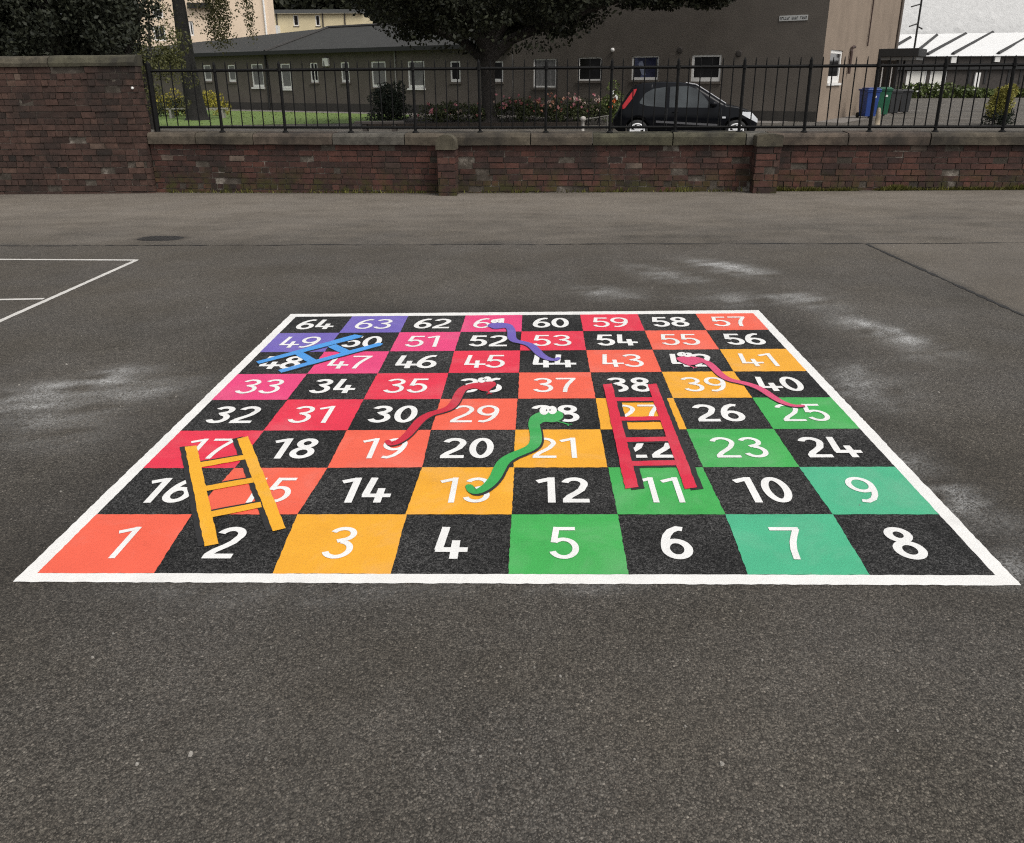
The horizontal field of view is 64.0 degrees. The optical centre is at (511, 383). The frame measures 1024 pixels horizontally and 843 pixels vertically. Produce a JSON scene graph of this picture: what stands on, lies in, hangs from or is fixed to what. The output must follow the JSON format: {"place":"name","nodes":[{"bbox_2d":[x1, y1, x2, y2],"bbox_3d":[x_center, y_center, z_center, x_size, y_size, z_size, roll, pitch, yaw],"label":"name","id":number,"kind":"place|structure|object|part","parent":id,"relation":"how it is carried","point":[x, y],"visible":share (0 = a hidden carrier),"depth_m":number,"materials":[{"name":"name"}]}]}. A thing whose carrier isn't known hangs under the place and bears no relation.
{"place":"outdoors","nodes":[
{"label":"outdoors","id":0,"kind":"place"},
{"bbox_2d":[136,0,275,45],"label":"block of flats","id":1,"kind":"structure","parent":0,"point":[264,23],"depth_m":80.60,"materials":[{"name":"beige concrete"}]},
{"bbox_2d":[153,9,162,17],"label":"window","id":2,"kind":"structure","parent":1,"relation":"in","point":[155,14],"depth_m":80.41,"materials":[{"name":"white glass"}]},
{"bbox_2d":[153,26,165,40],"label":"window","id":3,"kind":"structure","parent":1,"relation":"in","point":[161,34],"depth_m":81.08,"materials":[{"name":"white glass"}]},
{"bbox_2d":[188,21,193,35],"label":"window","id":4,"kind":"structure","parent":1,"relation":"in","point":[190,22],"depth_m":80.87,"materials":[{"name":"white glass"}]},
{"bbox_2d":[158,110,408,125],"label":"lawn","id":5,"kind":"structure","parent":0,"point":[278,119],"depth_m":36.75,"materials":[{"name":"green plant"}]},
{"bbox_2d":[156,97,184,116],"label":"dark shrub","id":6,"kind":"object","parent":5,"relation":"on","point":[161,110],"visible":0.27,"depth_m":39.32,"materials":[{"name":"green plant"}]},
{"bbox_2d":[156,88,231,115],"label":"spreading shrub","id":7,"kind":"object","parent":5,"relation":"on","point":[211,101],"visible":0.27,"depth_m":40.53,"materials":[{"name":"yellow plant"}]},
{"bbox_2d":[166,108,227,117],"bbox_3d":[-14.582,-12.542,37.980,2.784,0.465,0.400,0,20,0],"label":"bench","id":8,"kind":"object","parent":5,"relation":"on","point":[171,113],"visible":0.61,"depth_m":37.84,"materials":[{"name":"grey stone"}]},
{"bbox_2d":[158,0,259,120],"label":"birch tree","id":9,"kind":"object","parent":5,"relation":"on","point":[179,14],"visible":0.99,"depth_m":34.81,"materials":[{"name":"green plant"}]},
{"bbox_2d":[274,9,372,82],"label":"terraced house","id":10,"kind":"structure","parent":0,"point":[297,20],"depth_m":111.77,"materials":[{"name":"beige concrete"}]},
{"bbox_2d":[293,15,298,26],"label":"window","id":11,"kind":"structure","parent":10,"relation":"in","point":[295,17],"depth_m":111.79,"materials":[{"name":"white glass"}]},
{"bbox_2d":[315,15,320,26],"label":"window","id":12,"kind":"structure","parent":10,"relation":"in","point":[317,17],"depth_m":111.78,"materials":[{"name":"white glass"}]},
{"bbox_2d":[206,109,787,122],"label":"path","id":13,"kind":"structure","parent":0,"point":[421,113],"depth_m":43.61,"materials":[{"name":"grey concrete"}]},
{"bbox_2d":[0,190,1023,842],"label":"playground","id":14,"kind":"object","parent":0,"point":[872,336],"visible":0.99,"depth_m":2.65},
{"bbox_2d":[0,259,137,321],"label":"court lines","id":15,"kind":"object","parent":14,"relation":"on","point":[61,293],"visible":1,"depth_m":7.13,"materials":[{"name":"white paint"}]},
{"bbox_2d":[0,55,156,193],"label":"tall brick wall","id":16,"kind":"structure","parent":14,"relation":"on","point":[75,124],"depth_m":12.86,"materials":[{"name":"brick"}]},
{"bbox_2d":[137,236,183,240],"bbox_3d":[-3.967,-1.639,9.264,0.480,0.028,0.280,1,20,4],"label":"drain cover","id":17,"kind":"object","parent":14,"relation":"on","point":[158,238],"visible":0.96,"depth_m":9.24,"materials":[{"name":"metal"}]},
{"bbox_2d":[0,242,1023,315],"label":"tarmac joint","id":18,"kind":"object","parent":14,"relation":"on","point":[982,296],"visible":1,"depth_m":8.47,"materials":[{"name":"black asphalt"}]},
{"bbox_2d":[14,196,1013,768],"bbox_3d":[0.230,-0.865,6.974,14.469,0.147,10.484,0,20,0],"label":"grit","id":19,"kind":"object","parent":14,"relation":"on","point":[190,754],"visible":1,"depth_m":2.38,"materials":[{"name":"grey gravel"}]},
{"bbox_2d":[13,310,1020,584],"bbox_3d":[0.031,0.074,4.459,3.486,0.021,3.510,0,20,2],"label":"game board","id":20,"kind":"object","parent":14,"relation":"on","point":[559,492],"visible":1,"depth_m":3.58,"materials":[{"name":"multicoloured paint"}]},
{"bbox_2d":[180,436,284,545],"bbox_3d":[-1.235,0.431,3.549,0.324,0.009,1.007,-9,22,-23],"label":"ladder","id":21,"kind":"object","parent":20,"relation":"on","point":[204,514],"visible":1,"depth_m":3.49,"materials":[{"name":"yellow paint"}]},
{"bbox_2d":[256,334,382,373],"bbox_3d":[-1.216,-0.200,5.244,0.350,0.009,0.791,19,28,41],"label":"ladder","id":22,"kind":"object","parent":20,"relation":"on","point":[310,360],"visible":1,"depth_m":5.24,"materials":[{"name":"blue paint"}]},
{"bbox_2d":[385,376,496,445],"bbox_3d":[-0.361,0.125,4.330,0.214,0.007,1.038,12,24,31],"label":"snake","id":23,"kind":"object","parent":20,"relation":"on","point":[452,405],"visible":1,"depth_m":4.32,"materials":[{"name":"red paint"}]},
{"bbox_2d":[465,406,568,495],"bbox_3d":[0.075,0.296,3.853,0.229,0.006,1.044,8,22,20],"label":"snake","id":24,"kind":"object","parent":20,"relation":"on","point":[538,420],"visible":1,"depth_m":3.82,"materials":[{"name":"green paint"}]},
{"bbox_2d":[485,319,560,360],"bbox_3d":[0.060,-0.300,5.455,0.175,0.005,1.024,-10,22,-24],"label":"snake","id":25,"kind":"object","parent":20,"relation":"on","point":[511,337],"visible":1,"depth_m":5.44,"materials":[{"name":"purple paint"}]},
{"bbox_2d":[603,384,703,489],"bbox_3d":[0.658,0.221,4.029,0.332,0.003,1.279,0,20,2],"label":"ladder","id":26,"kind":"object","parent":20,"relation":"on","point":[631,465],"visible":1,"depth_m":3.90,"materials":[{"name":"red paint"}]},
{"bbox_2d":[676,352,804,407],"bbox_3d":[1.251,-0.032,4.681,0.165,0.006,1.046,-10,22,-24],"label":"snake","id":27,"kind":"object","parent":20,"relation":"on","point":[688,359],"visible":1,"depth_m":4.71,"materials":[{"name":"pink paint"}]},
{"bbox_2d":[147,130,1023,195],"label":"brick wall","id":28,"kind":"structure","parent":14,"relation":"on","point":[449,163],"depth_m":12.27,"materials":[{"name":"brick"}]},
{"bbox_2d":[145,55,1023,132],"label":"iron railing","id":29,"kind":"object","parent":28,"relation":"on","point":[546,68],"visible":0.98,"depth_m":12.05,"materials":[{"name":"black metal"}]},
{"bbox_2d":[169,184,1023,192],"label":"weeds","id":30,"kind":"object","parent":14,"relation":"on","point":[897,187],"visible":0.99,"depth_m":12.14,"materials":[{"name":"green plant"}]},
{"bbox_2d":[150,96,1023,142],"bbox_3d":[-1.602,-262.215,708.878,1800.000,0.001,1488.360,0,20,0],"label":"yard","id":31,"kind":"structure","parent":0,"point":[956,104],"depth_m":31.40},
{"bbox_2d":[0,0,163,67],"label":"yew tree","id":32,"kind":"object","parent":31,"relation":"on","point":[41,27],"visible":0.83,"depth_m":16.39,"materials":[{"name":"green plant"}]},
{"bbox_2d":[93,1,199,128],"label":"bushy tree","id":33,"kind":"object","parent":31,"relation":"on","point":[167,58],"visible":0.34,"depth_m":28.85,"materials":[{"name":"green plant"}]},
{"bbox_2d":[72,0,397,54],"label":"wood","id":34,"kind":"object","parent":31,"relation":"on","point":[298,4],"visible":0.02,"depth_m":157.06,"materials":[{"name":"green plant"}]},
{"bbox_2d":[130,23,511,114],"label":"single storey building","id":35,"kind":"structure","parent":31,"relation":"on","point":[353,45],"depth_m":44.79,"materials":[{"name":"grey concrete"}]},
{"bbox_2d":[203,65,212,82],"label":"window","id":36,"kind":"structure","parent":35,"relation":"in","point":[208,78],"depth_m":49.61,"materials":[{"name":"white glass"}]},
{"bbox_2d":[228,65,236,83],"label":"window","id":37,"kind":"structure","parent":35,"relation":"in","point":[232,77],"depth_m":48.50,"materials":[{"name":"white glass"}]},
{"bbox_2d":[251,64,264,88],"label":"window","id":38,"kind":"structure","parent":35,"relation":"in","point":[253,66],"depth_m":47.41,"materials":[{"name":"grey glass"}]},
{"bbox_2d":[280,64,291,89],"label":"window","id":39,"kind":"structure","parent":35,"relation":"in","point":[286,76],"depth_m":46.22,"materials":[{"name":"grey glass"}]},
{"bbox_2d":[309,63,318,83],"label":"window","id":40,"kind":"structure","parent":35,"relation":"in","point":[315,64],"depth_m":44.98,"materials":[{"name":"clear glass"}]},
{"bbox_2d":[340,62,350,83],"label":"window","id":41,"kind":"structure","parent":35,"relation":"in","point":[342,63],"depth_m":43.78,"materials":[{"name":"clear glass"}]},
{"bbox_2d":[371,61,385,88],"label":"window","id":42,"kind":"structure","parent":35,"relation":"in","point":[374,64],"depth_m":42.60,"materials":[{"name":"grey glass"}]},
{"bbox_2d":[407,61,425,89],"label":"window","id":43,"kind":"structure","parent":35,"relation":"in","point":[418,75],"depth_m":41.31,"materials":[{"name":"grey glass"}]},
{"bbox_2d":[449,61,460,83],"bbox_3d":[-2.763,-15.187,39.960,0.730,1.046,0.170,13,24,31],"label":"window","id":44,"kind":"structure","parent":35,"relation":"in","point":[452,63],"depth_m":40.00,"materials":[{"name":"clear glass"}]},
{"bbox_2d":[495,61,503,83],"bbox_3d":[-0.669,-14.698,38.670,0.730,1.006,0.170,13,24,31],"label":"window","id":45,"kind":"structure","parent":35,"relation":"in","point":[497,64],"depth_m":38.70,"materials":[{"name":"clear glass"}]},
{"bbox_2d":[354,121,403,131],"bbox_3d":[-3.768,-7.234,23.441,1.394,0.540,0.400,0,20,0],"label":"bench","id":46,"kind":"object","parent":31,"relation":"on","point":[365,123],"visible":0.57,"depth_m":23.18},
{"bbox_2d":[368,118,580,125],"bbox_3d":[-1.162,-10.186,31.898,8.200,0.140,4.300,0,20,0],"label":"flower bed","id":47,"kind":"object","parent":31,"relation":"on","point":[410,122],"visible":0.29,"depth_m":30.12,"materials":[{"name":"green plant"}]},
{"bbox_2d":[365,80,412,120],"bbox_3d":[-4.691,-10.648,31.267,1.763,1.796,1.806,-10,23,-25],"label":"conifer shrub","id":48,"kind":"object","parent":47,"relation":"on","point":[397,103],"visible":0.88,"depth_m":31.04,"materials":[{"name":"green plant"}]},
{"bbox_2d":[416,102,449,122],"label":"rose bush","id":49,"kind":"object","parent":47,"relation":"on","point":[441,114],"visible":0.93,"depth_m":30.52,"materials":[{"name":"green plant"}]},
{"bbox_2d":[433,100,464,121],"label":"rose bush","id":50,"kind":"object","parent":47,"relation":"on","point":[451,113],"visible":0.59,"depth_m":30.82,"materials":[{"name":"green plant"}]},
{"bbox_2d":[454,101,485,121],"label":"rose bush","id":51,"kind":"object","parent":47,"relation":"on","point":[473,114],"visible":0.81,"depth_m":30.45,"materials":[{"name":"green plant"}]},
{"bbox_2d":[491,94,522,121],"bbox_3d":[-0.206,-10.308,30.762,1.336,1.168,1.094,0,20,0],"label":"rose bush","id":52,"kind":"object","parent":47,"relation":"on","point":[505,105],"visible":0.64,"depth_m":30.64,"materials":[{"name":"green plant"}]},
{"bbox_2d":[513,96,542,121],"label":"rose bush","id":53,"kind":"object","parent":47,"relation":"on","point":[527,111],"visible":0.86,"depth_m":30.23,"materials":[{"name":"green plant"}]},
{"bbox_2d":[326,0,735,121],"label":"broadleaf tree","id":54,"kind":"object","parent":47,"relation":"on","point":[485,26],"visible":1,"depth_m":28.43,"materials":[{"name":"green plant"}]},
{"bbox_2d":[530,92,562,121],"bbox_3d":[1.244,-10.359,30.842,1.339,1.187,1.101,0,20,0],"label":"rose bush","id":55,"kind":"object","parent":47,"relation":"on","point":[550,111],"visible":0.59,"depth_m":30.69,"materials":[{"name":"green plant"}]},
{"bbox_2d":[551,92,584,121],"bbox_3d":[2.054,-10.215,30.434,1.299,1.201,1.058,0,20,0],"label":"rose bush","id":56,"kind":"object","parent":47,"relation":"on","point":[561,112],"visible":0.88,"depth_m":30.41,"materials":[{"name":"green plant"}]},
{"bbox_2d":[566,93,600,123],"bbox_3d":[2.705,-10.332,30.780,1.391,1.169,0.985,0,20,0],"label":"rose bush","id":57,"kind":"object","parent":47,"relation":"on","point":[583,104],"visible":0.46,"depth_m":30.68,"materials":[{"name":"green plant"}]},
{"bbox_2d":[580,115,608,130],"bbox_3d":[2.687,-8.492,26.722,0.946,0.533,0.190,0,20,0],"label":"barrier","id":58,"kind":"object","parent":31,"relation":"on","point":[582,118],"visible":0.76,"depth_m":26.65,"materials":[{"name":"grey metal"}]},
{"bbox_2d":[583,93,615,124],"bbox_3d":[3.289,-10.238,30.520,1.320,1.167,1.100,0,20,0],"label":"rose bush","id":59,"kind":"object","parent":31,"relation":"on","point":[604,111],"visible":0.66,"depth_m":30.44,"materials":[{"name":"green plant"}]},
{"bbox_2d":[599,80,623,130],"bbox_3d":[3.273,-9.143,26.934,0.838,1.614,0.659,0,20,0],"label":"flowering plant","id":60,"kind":"object","parent":31,"relation":"on","point":[615,101],"visible":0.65,"depth_m":26.90,"materials":[{"name":"green plant"}]},
{"bbox_2d":[613,81,757,131],"bbox_3d":[4.769,-7.549,22.663,3.860,1.542,1.913,3,21,9],"label":"parked car","id":61,"kind":"object","parent":31,"relation":"on","point":[660,94],"visible":0.71,"depth_m":21.97,"materials":[{"name":"black paint"}]},
{"bbox_3d":[3.779,-7.709,22.023,0.669,0.513,0.194,3,21,9],"label":"rear side window","id":62,"kind":"part","parent":61,"relation":"part of","materials":[{"name":"grey glass"}]},
{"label":"door window","id":63,"kind":"part","parent":61,"relation":"part of","materials":[{"name":"grey glass"}]},
{"bbox_2d":[512,0,904,121],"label":"rendered building","id":64,"kind":"structure","parent":31,"relation":"on","point":[827,30],"depth_m":33.48,"materials":[{"name":"brown concrete"}]},
{"bbox_2d":[531,59,555,89],"bbox_3d":[1.487,-14.124,37.380,1.330,1.306,0.170,13,24,31],"label":"window","id":65,"kind":"structure","parent":64,"relation":"in","point":[540,74],"depth_m":37.42,"materials":[{"name":"grey glass"}]},
{"bbox_2d":[576,57,601,82],"bbox_3d":[3.425,-13.835,36.127,1.280,1.056,0.170,13,24,31],"label":"window","id":66,"kind":"structure","parent":64,"relation":"in","point":[595,74],"depth_m":36.16,"materials":[{"name":"clear glass"}]},
{"bbox_2d":[629,56,658,81],"bbox_3d":[5.645,-13.349,34.755,1.350,1.036,0.170,13,24,31],"label":"window","id":67,"kind":"structure","parent":64,"relation":"in","point":[639,60],"depth_m":34.79,"materials":[{"name":"clear glass"}]},
{"bbox_2d":[689,55,721,83],"bbox_3d":[7.901,-12.812,33.379,1.370,1.106,0.170,13,24,31],"label":"window","id":68,"kind":"structure","parent":64,"relation":"in","point":[696,59],"depth_m":33.40,"materials":[{"name":"clear glass"}]},
{"bbox_2d":[779,15,807,20],"bbox_3d":[10.654,-13.854,31.014,1.066,0.190,0.032,13,24,31],"label":"name plate","id":69,"kind":"object","parent":64,"relation":"attached to","point":[793,17],"visible":1,"depth_m":31.01,"materials":[{"name":"white ceramic"}]},
{"bbox_2d":[826,50,841,85],"bbox_3d":[12.855,-12.585,32.629,0.170,1.306,2.134,13,24,31],"label":"window","id":70,"kind":"structure","parent":64,"relation":"in","point":[837,54],"depth_m":32.78,"materials":[{"name":"clear glass"}]},
{"bbox_2d":[874,108,880,124],"bbox_3d":[13.256,-9.688,29.666,0.180,0.600,0.171,0,20,0],"label":"stone bollard","id":71,"kind":"object","parent":31,"relation":"on","point":[877,117],"visible":0.91,"depth_m":29.62,"materials":[{"name":"stone"}]},
{"bbox_2d":[895,0,1023,95],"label":"white roofed building","id":72,"kind":"structure","parent":31,"relation":"on","point":[972,27],"depth_m":76.30,"materials":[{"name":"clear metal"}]},
{"bbox_2d":[905,71,926,91],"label":"window","id":73,"kind":"structure","parent":72,"relation":"in","point":[915,76],"depth_m":71.31,"materials":[{"name":"white glass"}]},
{"bbox_2d":[928,71,946,91],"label":"window","id":74,"kind":"structure","parent":72,"relation":"in","point":[938,74],"depth_m":71.33,"materials":[{"name":"white glass"}]},
{"bbox_2d":[896,81,1023,97],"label":"hedge","id":75,"kind":"object","parent":31,"relation":"on","point":[958,92],"visible":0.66,"depth_m":65.01,"materials":[{"name":"green plant"}]},
{"bbox_2d":[982,84,1018,124],"bbox_3d":[17.295,-9.835,28.918,1.124,1.527,1.081,-19,27,-40],"label":"golden shrub","id":76,"kind":"object","parent":31,"relation":"on","point":[1001,102],"visible":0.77,"depth_m":28.80,"materials":[{"name":"yellow plant"}]},
{"bbox_2d":[818,112,900,122],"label":"pavement","id":77,"kind":"structure","parent":0,"point":[845,119],"depth_m":33.32,"materials":[{"name":"grey concrete"}]},
{"bbox_2d":[855,87,881,117],"bbox_3d":[14.918,-11.774,34.313,0.602,1.201,0.913,-2,20,-4],"label":"wheelie bin","id":78,"kind":"object","parent":77,"relation":"on","point":[867,101],"visible":0.86,"depth_m":34.05,"materials":[{"name":"blue plastic"}]},
{"bbox_2d":[876,87,893,115],"bbox_3d":[16.225,-12.409,35.996,0.602,1.201,0.913,2,21,6],"label":"wheelie bin","id":79,"kind":"object","parent":77,"relation":"on","point":[887,99],"visible":0.53,"depth_m":35.61,"materials":[{"name":"green plastic"}]},
{"bbox_2d":[888,89,902,113],"bbox_3d":[17.570,-13.050,37.883,0.538,1.072,0.815,-1,20,-2],"label":"wheelie bin","id":80,"kind":"object","parent":77,"relation":"on","point":[892,101],"visible":0.48,"depth_m":37.56,"materials":[{"name":"grey plastic"}]},
{"bbox_2d":[877,48,926,88],"bbox_3d":[18.740,-14.681,39.690,1.746,2.860,2.400,13,24,31],"label":"porch","id":81,"kind":"object","parent":77,"relation":"on","point":[897,54],"visible":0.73,"depth_m":38.83,"materials":[{"name":"grey glass"}]},
{"bbox_2d":[909,0,922,47],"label":"aerial","id":82,"kind":"object","parent":81,"relation":"on","point":[917,23],"visible":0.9,"depth_m":39.31,"materials":[{"name":"black metal"}]},
{"bbox_2d":[898,89,913,112],"bbox_3d":[18.444,-13.339,38.643,0.538,1.072,0.815,1,20,4],"label":"wheelie bin","id":83,"kind":"object","parent":77,"relation":"on","point":[901,108],"visible":0.5,"depth_m":38.33,"materials":[{"name":"grey plastic"}]}
]}

